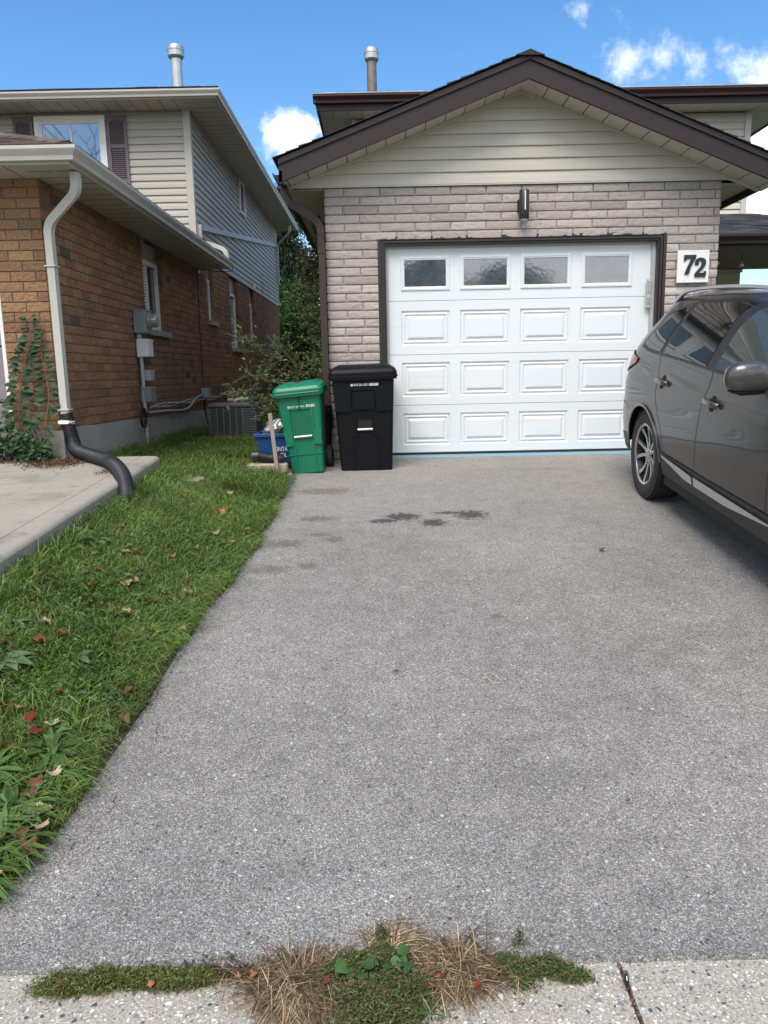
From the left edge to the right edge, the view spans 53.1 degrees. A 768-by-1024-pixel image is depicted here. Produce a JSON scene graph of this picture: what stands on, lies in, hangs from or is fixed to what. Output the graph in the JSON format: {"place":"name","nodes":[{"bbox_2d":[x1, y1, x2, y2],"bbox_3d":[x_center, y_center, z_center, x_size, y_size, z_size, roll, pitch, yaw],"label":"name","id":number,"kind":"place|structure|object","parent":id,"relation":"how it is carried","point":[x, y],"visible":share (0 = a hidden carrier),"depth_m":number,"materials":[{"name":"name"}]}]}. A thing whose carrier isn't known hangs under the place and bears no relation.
{"place":"outdoors","nodes":[
{"label":"outdoors","id":0,"kind":"place"},
{"bbox_2d":[0,379,339,967],"bbox_3d":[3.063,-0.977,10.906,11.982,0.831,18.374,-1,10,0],"label":"lawn grass","id":1,"kind":"structure","parent":0,"point":[191,452],"depth_m":3.93,"materials":[{"name":"plant"}]},
{"bbox_2d":[0,700,7,708],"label":"fallen leaf","id":2,"kind":"object","parent":1,"relation":"on","point":[2,704],"visible":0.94,"depth_m":2.87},
{"bbox_2d":[0,742,8,748],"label":"fallen leaf","id":3,"kind":"object","parent":1,"relation":"on","point":[3,744],"visible":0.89,"depth_m":2.69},
{"bbox_2d":[0,836,17,849],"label":"plantain weed","id":4,"kind":"object","parent":1,"relation":"on","point":[7,847],"visible":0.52,"depth_m":2.28,"materials":[{"name":"green plant"}]},
{"bbox_2d":[0,743,25,789],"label":"plantain weed","id":5,"kind":"object","parent":1,"relation":"on","point":[5,773],"visible":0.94,"depth_m":2.60,"materials":[{"name":"green plant"}]},
{"bbox_2d":[0,619,30,636],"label":"dock weed","id":6,"kind":"object","parent":1,"relation":"on","point":[18,625],"visible":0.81,"depth_m":3.30,"materials":[{"name":"green plant"}]},
{"bbox_2d":[0,650,35,670],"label":"dock weed","id":7,"kind":"object","parent":1,"relation":"on","point":[15,654],"visible":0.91,"depth_m":3.10,"materials":[{"name":"green plant"}]},
{"bbox_2d":[9,826,28,838],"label":"fallen leaf","id":8,"kind":"object","parent":1,"relation":"on","point":[21,831],"visible":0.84,"depth_m":2.34,"materials":[{"name":"plant"}]},
{"bbox_2d":[0,804,38,834],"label":"plantain weed","id":9,"kind":"object","parent":1,"relation":"on","point":[20,818],"visible":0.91,"depth_m":2.39,"materials":[{"name":"green plant"}]},
{"bbox_2d":[0,850,44,906],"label":"plantain weed","id":10,"kind":"object","parent":1,"relation":"on","point":[8,885],"visible":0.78,"depth_m":2.20,"materials":[{"name":"green plant"}]},
{"bbox_2d":[19,835,37,852],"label":"fallen leaf","id":11,"kind":"object","parent":1,"relation":"on","point":[23,841],"visible":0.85,"depth_m":2.29,"materials":[{"name":"plant"}]},
{"bbox_2d":[23,711,34,722],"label":"fallen leaf","id":12,"kind":"object","parent":1,"relation":"on","point":[29,717],"visible":0.98,"depth_m":2.86,"materials":[{"name":"plant"}]},
{"bbox_2d":[25,774,42,786],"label":"fallen leaf","id":13,"kind":"object","parent":1,"relation":"on","point":[35,780],"visible":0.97,"depth_m":2.56,"materials":[{"name":"plant"}]},
{"bbox_2d":[0,801,70,879],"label":"plantain weed","id":14,"kind":"object","parent":1,"relation":"on","point":[5,811],"visible":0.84,"depth_m":2.31,"materials":[{"name":"green plant"}]},
{"bbox_2d":[28,726,44,733],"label":"fallen leaf","id":15,"kind":"object","parent":1,"relation":"on","point":[35,729],"visible":0.93,"depth_m":2.80,"materials":[{"name":"plant"}]},
{"bbox_2d":[0,779,73,830],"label":"plantain weed","id":16,"kind":"object","parent":1,"relation":"on","point":[26,800],"visible":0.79,"depth_m":2.47,"materials":[{"name":"green plant"}]},
{"bbox_2d":[23,785,43,797],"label":"fallen leaf","id":17,"kind":"object","parent":16,"relation":"on","point":[33,789],"visible":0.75,"depth_m":2.51,"materials":[{"name":"plant"}]},
{"bbox_2d":[31,634,45,644],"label":"fallen leaf","id":18,"kind":"object","parent":1,"relation":"on","point":[39,637],"visible":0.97,"depth_m":3.27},
{"bbox_2d":[30,819,48,828],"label":"fallen leaf","id":19,"kind":"object","parent":1,"relation":"on","point":[45,823],"visible":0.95,"depth_m":2.38,"materials":[{"name":"plant"}]},
{"bbox_2d":[36,801,53,813],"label":"fallen leaf","id":20,"kind":"object","parent":1,"relation":"on","point":[37,812],"visible":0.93,"depth_m":2.45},
{"bbox_2d":[6,725,86,774],"bbox_3d":[-1.199,0.846,2.744,0.272,0.079,0.285,-1,10,0],"label":"plantain weed","id":21,"kind":"object","parent":1,"relation":"on","point":[62,759],"visible":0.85,"depth_m":2.72,"materials":[{"name":"green plant"}]},
{"bbox_2d":[45,718,58,724],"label":"fallen leaf","id":22,"kind":"object","parent":1,"relation":"on","point":[54,722],"visible":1,"depth_m":2.86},
{"bbox_2d":[45,764,61,775],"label":"fallen leaf","id":23,"kind":"object","parent":1,"relation":"on","point":[57,771],"visible":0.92,"depth_m":2.62,"materials":[{"name":"plant"}]},
{"bbox_2d":[21,743,98,797],"bbox_3d":[-1.115,0.884,2.636,0.263,0.076,0.305,4,12,27],"label":"plantain weed","id":24,"kind":"object","parent":1,"relation":"on","point":[51,778],"visible":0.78,"depth_m":2.63,"materials":[{"name":"green plant"}]},
{"bbox_2d":[58,648,93,668],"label":"dock weed","id":25,"kind":"object","parent":1,"relation":"on","point":[84,658],"visible":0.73,"depth_m":3.28,"materials":[{"name":"green plant"}]},
{"bbox_2d":[0,456,159,582],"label":"concrete pad","id":26,"kind":"object","parent":1,"relation":"on","point":[39,503],"visible":0.67,"depth_m":5.01,"materials":[{"name":"concrete"}]},
{"bbox_2d":[1,314,43,442],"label":"young vine","id":27,"kind":"object","parent":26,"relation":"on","point":[27,391],"visible":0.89,"depth_m":6.30,"materials":[{"name":"green"}]},
{"bbox_2d":[0,376,55,462],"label":"ground creeper","id":28,"kind":"object","parent":26,"relation":"on","point":[36,450],"visible":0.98,"depth_m":6.24,"materials":[{"name":"green plant"}]},
{"bbox_2d":[0,455,109,474],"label":"leaf litter","id":29,"kind":"object","parent":26,"relation":"on","point":[58,462],"visible":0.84,"depth_m":6.14,"materials":[{"name":"plant"}]},
{"bbox_2d":[72,526,115,545],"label":"dock weed","id":30,"kind":"object","parent":1,"relation":"on","point":[101,540],"visible":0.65,"depth_m":4.53,"materials":[{"name":"green plant"}]},
{"bbox_2d":[119,712,129,722],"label":"fallen leaf","id":31,"kind":"object","parent":1,"relation":"on","point":[124,718],"visible":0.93,"depth_m":2.97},
{"bbox_2d":[123,685,132,691],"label":"fallen leaf","id":32,"kind":"object","parent":1,"relation":"on","point":[127,688],"visible":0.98,"depth_m":3.18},
{"bbox_2d":[0,492,258,827],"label":"lawn clover","id":33,"kind":"object","parent":1,"relation":"on","point":[7,796],"visible":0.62,"depth_m":3.63,"materials":[{"name":"green plant"}]},
{"bbox_2d":[86,597,99,604],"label":"fallen leaf","id":34,"kind":"object","parent":33,"relation":"on","point":[94,602],"visible":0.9,"depth_m":3.73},
{"bbox_2d":[120,579,131,584],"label":"fallen leaf","id":35,"kind":"object","parent":33,"relation":"on","point":[128,582],"visible":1,"depth_m":4.08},
{"bbox_2d":[0,43,298,457],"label":"house","id":36,"kind":"structure","parent":1,"relation":"on","point":[117,205],"depth_m":9.74,"materials":[{"name":"brick"}]},
{"bbox_2d":[0,334,8,457],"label":"garage door","id":37,"kind":"structure","parent":36,"relation":"in","point":[3,395],"depth_m":6.48,"materials":[{"name":"paint"}]},
{"bbox_2d":[23,347,59,447],"bbox_3d":[-2.831,-0.907,6.321,0.361,0.879,0.104,-1,10,0],"label":"young vine","id":38,"kind":"object","parent":36,"relation":"attached to","point":[38,399],"visible":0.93,"depth_m":6.32,"materials":[{"name":"green"}]},
{"bbox_2d":[33,115,108,167],"bbox_3d":[-4.503,-5.209,11.105,1.010,0.940,0.055,-1,10,0],"label":"upper window","id":39,"kind":"structure","parent":36,"relation":"in","point":[88,132],"depth_m":11.06,"materials":[{"name":"glass"}]},
{"bbox_2d":[58,413,134,507],"bbox_3d":[-2.130,-0.296,5.778,0.308,0.846,1.799,-7,12,-30],"label":"drain hose","id":40,"kind":"object","parent":36,"relation":"attached to","point":[117,468],"visible":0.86,"depth_m":6.01,"materials":[{"name":"plastic"}]},
{"bbox_2d":[135,342,147,427],"bbox_3d":[-2.665,-1.397,8.388,0.068,0.966,0.226,-1,10,0],"label":"cable coil","id":41,"kind":"object","parent":36,"relation":"hanging from","point":[143,409],"visible":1,"depth_m":8.48,"materials":[{"name":"black plastic"}]},
{"bbox_2d":[135,339,153,356],"bbox_3d":[-2.662,-1.824,8.562,0.136,0.193,0.208,-1,10,0],"label":"utility box","id":42,"kind":"object","parent":36,"relation":"attached to","point":[144,347],"visible":0.99,"depth_m":8.47,"materials":[{"name":"white paint"}]},
{"bbox_2d":[132,309,159,445],"bbox_3d":[-2.602,-1.464,8.607,0.244,1.546,0.260,-1,10,0],"label":"electric meter","id":43,"kind":"object","parent":36,"relation":"attached to","point":[145,321],"visible":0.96,"depth_m":8.43,"materials":[{"name":"grey metal"}]},
{"bbox_2d":[141,386,156,401],"bbox_3d":[-2.657,-1.328,8.672,0.126,0.168,0.208,-1,10,0],"label":"utility box","id":44,"kind":"object","parent":36,"relation":"attached to","point":[149,394],"visible":0.97,"depth_m":8.58,"materials":[{"name":"grey metal"}]},
{"bbox_2d":[144,370,154,380],"bbox_3d":[-2.666,-1.544,8.684,0.116,0.118,0.148,-1,10,0],"label":"utility box","id":45,"kind":"object","parent":36,"relation":"attached to","point":[149,375],"visible":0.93,"depth_m":8.62,"materials":[{"name":"grey plastic"}]},
{"bbox_2d":[140,242,171,337],"bbox_3d":[-2.778,-2.654,9.209,0.164,1.080,0.930,-1,10,0],"label":"window","id":46,"kind":"structure","parent":36,"relation":"in","point":[150,275],"depth_m":9.37,"materials":[{"name":"grey glass"}]},
{"bbox_2d":[148,393,203,413],"bbox_3d":[-2.687,-1.428,10.143,0.037,0.202,2.751,-1,10,0],"label":"conduit pipe","id":47,"kind":"object","parent":36,"relation":"attached to","point":[176,410],"visible":1,"depth_m":9.91,"materials":[{"name":"grey plastic"}]},
{"bbox_2d":[149,387,262,407],"bbox_3d":[-2.710,-1.994,13.069,0.022,0.103,8.550,-1,10,0],"label":"loose wire","id":48,"kind":"object","parent":36,"relation":"attached to","point":[192,400],"visible":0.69,"depth_m":10.63,"materials":[{"name":"white paint"}]},
{"bbox_2d":[201,388,210,397],"bbox_3d":[-2.681,-1.797,11.585,0.096,0.143,0.228,-1,10,0],"label":"utility box","id":49,"kind":"object","parent":36,"relation":"attached to","point":[206,392],"visible":1,"depth_m":11.48,"materials":[{"name":"grey plastic"}]},
{"bbox_2d":[204,400,210,426],"bbox_3d":[-2.537,-1.440,11.183,0.061,0.444,1.028,-5,11,-21],"label":"power cable","id":50,"kind":"object","parent":36,"relation":"attached to","point":[206,413],"visible":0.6,"depth_m":11.57,"materials":[{"name":"black plastic"}]},
{"bbox_2d":[206,269,218,326],"bbox_3d":[-2.795,-3.482,12.281,0.164,0.985,0.550,-1,10,0],"label":"window","id":51,"kind":"structure","parent":36,"relation":"in","point":[213,323],"depth_m":12.43,"materials":[{"name":"white glass"}]},
{"bbox_2d":[197,266,232,387],"bbox_3d":[-2.499,-2.816,11.576,0.588,1.863,0.120,-8,12,-34],"label":"black cable","id":52,"kind":"object","parent":36,"relation":"attached to","point":[199,314],"visible":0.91,"depth_m":11.43,"materials":[{"name":"plastic"}]},
{"bbox_2d":[222,383,235,397],"bbox_3d":[-2.639,-1.947,13.174,0.146,0.513,0.318,1,11,14],"label":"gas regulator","id":53,"kind":"object","parent":36,"relation":"attached to","point":[231,390],"visible":0.52,"depth_m":13.16,"materials":[{"name":"grey metal"}]},
{"bbox_2d":[229,279,243,352],"bbox_3d":[-2.799,-3.666,14.316,0.164,1.350,0.920,-1,10,0],"label":"window","id":54,"kind":"structure","parent":36,"relation":"in","point":[232,297],"depth_m":14.59,"materials":[{"name":"white glass"}]},
{"bbox_2d":[238,178,245,217],"bbox_3d":[-2.796,-6.174,15.142,0.038,0.630,0.580,-1,10,0],"label":"window","id":55,"kind":"structure","parent":36,"relation":"in","point":[241,187],"depth_m":15.14,"materials":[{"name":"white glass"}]},
{"bbox_2d":[249,291,258,344],"bbox_3d":[-2.808,-4.113,16.267,0.164,1.165,0.720,-1,10,0],"label":"window","id":56,"kind":"structure","parent":36,"relation":"in","point":[251,327],"depth_m":16.51,"materials":[{"name":"white glass"}]},
{"bbox_2d":[262,285,265,366],"bbox_3d":[-2.750,-4.023,17.656,0.014,2.801,0.209,-1,10,0],"label":"thin wire","id":57,"kind":"object","parent":36,"relation":"attached to","point":[263,318],"visible":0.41,"depth_m":17.61,"materials":[{"name":"metal"}]},
{"bbox_2d":[182,477,204,483],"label":"paving block","id":58,"kind":"structure","parent":1,"relation":"on","point":[197,478],"depth_m":6.31,"materials":[{"name":"stone"}]},
{"bbox_2d":[208,401,263,435],"bbox_3d":[-2.000,-1.198,10.523,0.720,0.595,0.830,-1,10,0],"label":"air conditioner","id":59,"kind":"object","parent":1,"relation":"on","point":[236,417],"visible":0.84,"depth_m":10.26,"materials":[{"name":"metal"}]},
{"bbox_2d":[227,397,249,401],"bbox_3d":[-2.022,-1.562,10.683,0.238,0.063,0.360,-7,12,-29],"label":"pipe offcut","id":60,"kind":"object","parent":59,"relation":"on","point":[234,400],"visible":0.72,"depth_m":10.61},
{"bbox_2d":[253,431,289,461],"bbox_3d":[-1.018,-0.649,7.552,0.450,0.275,0.440,-1,10,0],"label":"recycling box","id":61,"kind":"object","parent":1,"relation":"on","point":[264,442],"visible":0.35,"depth_m":7.36,"materials":[{"name":"blue plastic"}]},
{"bbox_3d":[-1.101,-0.754,7.471,0.170,0.010,0.220,-1,10,0],"label":"cardboard piece","id":62,"kind":"object","parent":61,"relation":"in","visible":0},
{"bbox_2d":[264,418,283,433],"bbox_3d":[-1.039,-0.836,7.524,0.269,0.162,0.225,-1,10,0],"label":"foil bag","id":63,"kind":"object","parent":62,"relation":"on","point":[278,427],"visible":0.6,"depth_m":7.46,"materials":[{"name":"grey"}]},
{"bbox_2d":[268,413,278,471],"bbox_3d":[-0.971,-0.588,6.790,0.080,0.569,0.062,-1,10,0],"label":"wooden stake","id":64,"kind":"object","parent":1,"relation":"on","point":[273,440],"visible":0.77,"depth_m":6.77,"materials":[{"name":"brown wood"}]},
{"bbox_2d":[223,279,331,420],"bbox_3d":[-1.048,-1.536,8.083,1.256,1.858,0.912,-1,10,0],"label":"rose bush","id":65,"kind":"object","parent":1,"relation":"on","point":[270,403],"visible":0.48,"depth_m":8.09,"materials":[{"name":"green plant"}]},
{"bbox_2d":[268,356,312,399],"bbox_3d":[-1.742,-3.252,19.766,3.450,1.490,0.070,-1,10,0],"label":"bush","id":66,"kind":"object","parent":1,"relation":"on","point":[285,362],"visible":0.03,"depth_m":19.65,"materials":[{"name":"green plant"}]},
{"bbox_2d":[275,183,317,379],"bbox_3d":[-4.574,-8.998,31.889,6.748,8.787,7.423,-1,10,0],"label":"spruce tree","id":67,"kind":"object","parent":1,"relation":"on","point":[288,267],"visible":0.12,"depth_m":30.63,"materials":[{"name":"green plant"}]},
{"bbox_2d":[268,289,327,381],"bbox_3d":[-1.577,-3.737,18.133,2.079,3.024,2.006,-5,11,-21],"label":"broadleaf tree","id":68,"kind":"object","parent":1,"relation":"on","point":[304,334],"visible":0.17,"depth_m":18.05,"materials":[{"name":"green plant"}]},
{"bbox_2d":[279,276,319,378],"bbox_3d":[-3.388,-5.805,25.530,3.553,4.534,3.179,4,11,26],"label":"broadleaf tree","id":69,"kind":"object","parent":1,"relation":"on","point":[287,326],"visible":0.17,"depth_m":24.63,"materials":[{"name":"green plant"}]},
{"bbox_2d":[293,229,326,328],"bbox_3d":[-1.700,-5.851,23.314,2.114,5.340,1.386,-6,12,-27],"label":"broadleaf tree","id":70,"kind":"object","parent":1,"relation":"on","point":[306,268],"visible":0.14,"depth_m":22.72,"materials":[{"name":"green plant"}]},
{"bbox_2d":[272,47,767,457],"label":"house","id":71,"kind":"structure","parent":1,"relation":"on","point":[471,308],"depth_m":7.61,"materials":[{"name":"brick"}]},
{"bbox_2d":[308,215,331,443],"bbox_3d":[-0.687,-2.158,8.946,0.299,2.864,2.687,-1,10,0],"label":"climbing vine","id":72,"kind":"object","parent":71,"relation":"attached to","point":[316,296],"visible":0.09,"depth_m":8.01,"materials":[{"name":"green plant"}]},
{"bbox_2d":[325,405,332,464],"bbox_3d":[-0.570,-0.762,7.606,0.122,0.568,0.470,-1,10,0],"label":"drain hose","id":73,"kind":"object","parent":71,"relation":"attached to","point":[328,419],"visible":0.38,"depth_m":7.67,"materials":[{"name":"plastic"}]},
{"bbox_2d":[393,450,630,458],"bbox_3d":[1.405,-0.525,8.023,2.830,0.186,0.435,-1,10,0],"label":"garage sill strip","id":74,"kind":"object","parent":71,"relation":"attached to","point":[504,454],"visible":0.04,"depth_m":7.86,"materials":[{"name":"blue paint"}]},
{"bbox_2d":[388,243,651,454],"bbox_3d":[1.374,-1.639,7.842,2.665,2.067,0.062,-1,10,0],"label":"garage door","id":75,"kind":"structure","parent":71,"relation":"in","point":[504,349],"depth_m":7.81,"materials":[{"name":"paint"}]},
{"bbox_2d":[517,189,528,220],"bbox_3d":[1.342,-2.948,7.399,0.099,0.278,0.142,-1,10,0],"label":"wall lamp","id":76,"kind":"object","parent":71,"relation":"attached to","point":[523,205],"visible":1,"depth_m":7.35,"materials":[{"name":"grey metal"}]},
{"bbox_2d":[645,279,651,307],"bbox_3d":[2.644,-2.183,7.681,0.048,0.280,0.038,-1,10,0],"label":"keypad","id":77,"kind":"object","parent":71,"relation":"attached to","point":[648,292],"visible":1,"depth_m":7.67,"materials":[{"name":"grey plastic"}]},
{"bbox_2d":[676,250,709,282],"bbox_3d":[3.030,-2.407,7.538,0.310,0.306,0.038,-1,10,0],"label":"house number sign","id":78,"kind":"object","parent":71,"relation":"attached to","point":[692,266],"visible":1,"depth_m":7.53,"materials":[{"name":"white plastic"}]},
{"bbox_2d":[738,253,743,267],"bbox_3d":[4.555,-3.205,9.802,0.072,0.184,0.072,-1,10,0],"label":"glass bulb light","id":79,"kind":"object","parent":71,"relation":"hanging from","point":[740,264],"visible":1,"depth_m":9.79,"materials":[{"name":"glass"}]},
{"bbox_2d":[0,962,639,1023],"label":"sidewalk","id":80,"kind":"structure","parent":0,"point":[605,1000],"depth_m":1.81,"materials":[{"name":"concrete"}]},
{"bbox_2d":[21,956,223,1006],"bbox_3d":[-0.628,1.142,1.887,0.510,0.052,0.126,-2,10,-5],"label":"weed patch","id":81,"kind":"object","parent":80,"relation":"on","point":[66,983],"visible":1,"depth_m":1.87,"materials":[{"name":"green plant"}]},
{"bbox_2d":[147,980,153,986],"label":"fallen leaf","id":82,"kind":"object","parent":81,"relation":"on","point":[150,983],"visible":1,"depth_m":1.85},
{"bbox_2d":[206,926,369,1023],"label":"dry grass tuft","id":83,"kind":"object","parent":80,"relation":"on","point":[298,1012],"visible":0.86,"depth_m":1.83,"materials":[{"name":"plant"}]},
{"bbox_2d":[250,969,256,976],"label":"fallen leaf","id":84,"kind":"object","parent":83,"relation":"on","point":[253,974],"visible":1,"depth_m":1.88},
{"bbox_2d":[183,915,561,1023],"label":"dry stalks","id":85,"kind":"object","parent":80,"relation":"on","point":[430,974],"visible":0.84,"depth_m":1.87,"materials":[{"name":"brown plant"}]},
{"bbox_2d":[280,936,467,1023],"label":"weed patch","id":86,"kind":"object","parent":80,"relation":"on","point":[382,1001],"visible":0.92,"depth_m":1.80,"materials":[{"name":"green plant"}]},
{"bbox_2d":[335,942,412,980],"bbox_3d":[-0.025,1.100,1.891,0.189,0.034,0.134,-1,10,0],"label":"broadleaf weed","id":87,"kind":"object","parent":86,"relation":"on","point":[370,961],"visible":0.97,"depth_m":1.87,"materials":[{"name":"green plant"}]},
{"bbox_2d":[155,936,593,1020],"bbox_3d":[-0.055,1.141,1.878,1.152,0.040,0.274,-1,10,0],"label":"dead thatch","id":88,"kind":"object","parent":80,"relation":"on","point":[222,972],"visible":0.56,"depth_m":1.90,"materials":[{"name":"brown plant"}]},
{"bbox_2d":[0,950,767,1023],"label":"loose grit","id":89,"kind":"object","parent":80,"relation":"on","point":[223,963],"visible":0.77,"depth_m":1.93,"materials":[{"name":"stone"}]},
{"bbox_2d":[375,972,448,1023],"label":"plantain weed","id":90,"kind":"object","parent":80,"relation":"on","point":[424,1012],"visible":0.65,"depth_m":1.76,"materials":[{"name":"green plant"}]},
{"bbox_2d":[407,921,524,1021],"bbox_3d":[0.188,1.126,1.899,0.382,0.025,0.376,-1,10,0],"label":"dry grass tuft","id":91,"kind":"object","parent":80,"relation":"on","point":[472,954],"visible":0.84,"depth_m":1.89,"materials":[{"name":"plant"}]},
{"bbox_2d":[474,981,480,988],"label":"fallen leaf","id":92,"kind":"object","parent":91,"relation":"on","point":[477,984],"visible":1,"depth_m":1.83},
{"bbox_2d":[487,947,599,995],"bbox_3d":[0.379,1.124,1.882,0.287,0.053,0.149,-1,10,0],"label":"weed patch","id":93,"kind":"object","parent":80,"relation":"on","point":[550,963],"visible":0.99,"depth_m":1.88,"materials":[{"name":"green plant"}]},
{"bbox_2d":[624,970,629,987],"bbox_3d":[0.584,1.123,1.852,0.010,0.012,0.045,1,11,13],"label":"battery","id":94,"kind":"object","parent":80,"relation":"on","point":[626,978],"visible":1,"depth_m":1.85,"materials":[{"name":"black"}]},
{"bbox_2d":[0,453,767,975],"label":"driveway","id":95,"kind":"structure","parent":0,"point":[296,753],"depth_m":2.86,"materials":[{"name":"asphalt"}]},
{"bbox_2d":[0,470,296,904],"bbox_3d":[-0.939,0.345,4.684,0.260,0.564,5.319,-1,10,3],"label":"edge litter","id":96,"kind":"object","parent":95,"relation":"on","point":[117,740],"visible":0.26,"depth_m":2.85,"materials":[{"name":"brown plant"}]},
{"bbox_2d":[272,379,334,473],"bbox_3d":[-0.748,-0.814,7.268,0.472,0.880,0.572,-6,11,2],"label":"wheeled bin","id":97,"kind":"object","parent":95,"relation":"on","point":[301,405],"visible":0.99,"depth_m":7.06,"materials":[{"name":"green plastic"}]},
{"bbox_2d":[328,363,397,470],"bbox_3d":[-0.185,-0.923,7.439,0.642,1.009,0.756,-3,10,-1],"label":"wheeled bin","id":98,"kind":"object","parent":95,"relation":"on","point":[363,394],"visible":1,"depth_m":7.12,"materials":[{"name":"black plastic"}]},
{"bbox_2d":[339,905,460,999],"bbox_3d":[0.042,1.118,1.956,0.378,0.027,0.346,-1,10,0],"label":"dry grass tuft","id":99,"kind":"object","parent":95,"relation":"on","point":[413,941],"visible":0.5,"depth_m":2.00,"materials":[{"name":"plant"}]},
{"bbox_2d":[371,917,391,940],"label":"weed sprig","id":100,"kind":"object","parent":99,"relation":"on","point":[381,931],"visible":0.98,"depth_m":2.00,"materials":[{"name":"green plant"}]},
{"bbox_2d":[511,924,528,952],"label":"weed sprig","id":101,"kind":"object","parent":95,"relation":"on","point":[519,937],"visible":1,"depth_m":1.97,"materials":[{"name":"green plant"}]},
{"bbox_2d":[623,284,767,555],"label":"suv","id":102,"kind":"object","parent":95,"relation":"on","point":[695,416],"visible":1,"depth_m":4.96,"materials":[{"name":"grey paint"}]},
{"bbox_2d":[0,0,767,305],"label":"sky","id":103,"kind":"structure","parent":0,"point":[267,58],"materials":[{"name":"blue"}]},
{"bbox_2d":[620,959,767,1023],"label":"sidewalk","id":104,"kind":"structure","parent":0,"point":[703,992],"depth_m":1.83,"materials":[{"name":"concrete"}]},
{"label":"plastic mat","id":105,"kind":"object","parent":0,"visible":0},
{"bbox_3d":[-0.954,-0.317,6.931,0.255,0.060,0.100,-1,10,0],"label":"timber","id":106,"kind":"object","parent":105,"relation":"on","visible":0},
{"bbox_2d":[247,462,287,473],"bbox_3d":[-1.048,-0.393,6.922,0.360,0.087,0.130,-1,10,0],"label":"timber","id":107,"kind":"object","parent":106,"relation":"on","point":[284,466],"visible":0.56,"depth_m":6.86,"materials":[{"name":"wood"}]},
{"bbox_2d":[252,450,283,462],"bbox_3d":[-1.046,-0.490,6.953,0.289,0.138,0.109,-1,10,0],"label":"drain hose","id":108,"kind":"object","parent":107,"relation":"on","point":[261,456],"visible":0.83,"depth_m":6.91,"materials":[{"name":"plastic"}]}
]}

